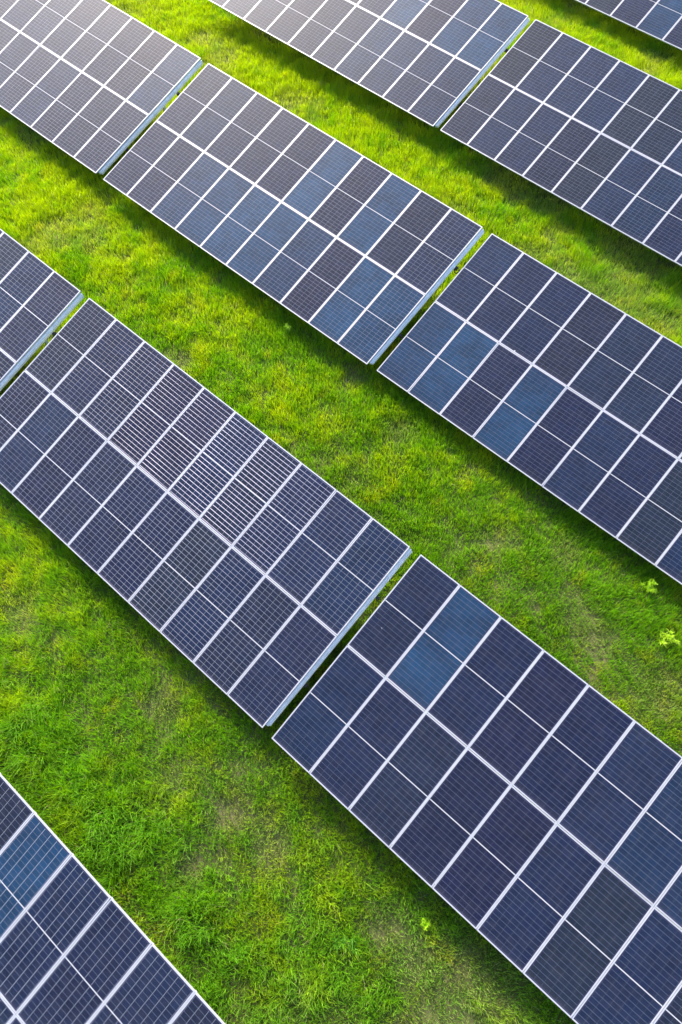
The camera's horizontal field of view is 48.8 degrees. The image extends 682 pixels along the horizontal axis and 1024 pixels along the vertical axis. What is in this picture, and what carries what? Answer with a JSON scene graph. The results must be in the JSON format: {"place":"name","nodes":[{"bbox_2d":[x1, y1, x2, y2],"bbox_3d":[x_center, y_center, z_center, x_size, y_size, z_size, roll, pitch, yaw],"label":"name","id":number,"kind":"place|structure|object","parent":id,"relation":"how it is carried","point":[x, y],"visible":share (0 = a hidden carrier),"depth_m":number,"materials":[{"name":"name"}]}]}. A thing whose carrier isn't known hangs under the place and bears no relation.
{"place":"outdoors","nodes":[
{"label":"outdoors","id":0,"kind":"place"},
{"bbox_2d":[0,0,681,1023],"bbox_3d":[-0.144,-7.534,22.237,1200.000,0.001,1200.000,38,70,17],"label":"ground","id":1,"kind":"structure","parent":0,"point":[594,650],"depth_m":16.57,"materials":[{"name":"green plant"}]},
{"bbox_2d":[0,229,83,390],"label":"solar table","id":2,"kind":"object","parent":1,"relation":"on","point":[38,296],"visible":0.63,"depth_m":19.45,"materials":[{"name":"glass"}]},
{"bbox_2d":[0,0,202,174],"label":"solar table","id":3,"kind":"object","parent":1,"relation":"on","point":[96,89],"visible":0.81,"depth_m":23.96,"materials":[{"name":"glass"}]},
{"bbox_2d":[0,773,224,1023],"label":"solar table","id":4,"kind":"object","parent":1,"relation":"on","point":[77,946],"visible":1,"depth_m":12.95,"materials":[{"name":"glass"}]},
{"bbox_2d":[0,298,411,727],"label":"solar table","id":5,"kind":"object","parent":1,"relation":"on","point":[253,642],"visible":1,"depth_m":17.18,"materials":[{"name":"glass"}]},
{"bbox_2d":[284,323,290,333],"bbox_3d":[-1.476,-5.059,20.771,0.234,0.453,0.268,-31,68,-14],"label":"weed plant","id":6,"kind":"object","parent":1,"relation":"on","point":[288,329],"visible":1,"depth_m":20.74,"materials":[{"name":"green plant"}]},
{"bbox_2d":[103,63,483,364],"bbox_3d":[-1.605,-8.595,21.856,10.756,2.212,4.753,38,70,17],"label":"solar table","id":7,"kind":"object","parent":1,"relation":"on","point":[355,254],"visible":1,"depth_m":21.30,"materials":[{"name":"glass"}]},
{"bbox_2d":[330,932,362,955],"bbox_3d":[0.104,8.228,14.380,0.682,0.248,0.454,4,64,2],"label":"weed plant","id":8,"kind":"object","parent":1,"relation":"on","point":[352,946],"visible":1,"depth_m":14.36,"materials":[{"name":"green plant"}]},
{"bbox_2d":[208,0,529,127],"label":"solar table","id":9,"kind":"object","parent":1,"relation":"on","point":[427,61],"visible":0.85,"depth_m":24.74,"materials":[{"name":"glass"}]},
{"bbox_2d":[420,918,430,930],"bbox_3d":[1.621,7.956,14.508,0.241,0.257,0.227,13,65,6],"label":"weed plant","id":10,"kind":"object","parent":1,"relation":"on","point":[423,922],"visible":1,"depth_m":14.45,"materials":[{"name":"green plant"}]},
{"bbox_2d":[272,555,681,1023],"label":"solar table","id":11,"kind":"object","parent":1,"relation":"on","point":[572,928],"visible":1,"depth_m":14.46,"materials":[{"name":"glass"}]},
{"bbox_2d":[377,234,681,584],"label":"solar table","id":12,"kind":"object","parent":1,"relation":"on","point":[502,349],"visible":1,"depth_m":18.84,"materials":[{"name":"glass"}]},
{"bbox_2d":[440,19,681,266],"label":"solar table","id":13,"kind":"object","parent":1,"relation":"on","point":[589,130],"visible":1,"depth_m":22.84,"materials":[{"name":"glass"}]},
{"bbox_2d":[575,0,681,49],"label":"solar table","id":14,"kind":"object","parent":1,"relation":"on","point":[660,20],"visible":0.93,"depth_m":26.24,"materials":[{"name":"glass"}]},
{"bbox_2d":[641,579,657,592],"bbox_3d":[7.126,1.764,17.427,0.345,0.483,0.421,-15,65,-7],"label":"weed plant","id":15,"kind":"object","parent":1,"relation":"on","point":[648,589],"visible":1,"depth_m":17.38,"materials":[{"name":"green plant"}]},
{"bbox_2d":[658,627,679,647],"bbox_3d":[7.365,2.852,16.989,0.506,0.315,0.460,-4,64,-2],"label":"weed plant","id":16,"kind":"object","parent":1,"relation":"on","point":[669,639],"visible":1,"depth_m":16.94,"materials":[{"name":"green plant"}]}
]}

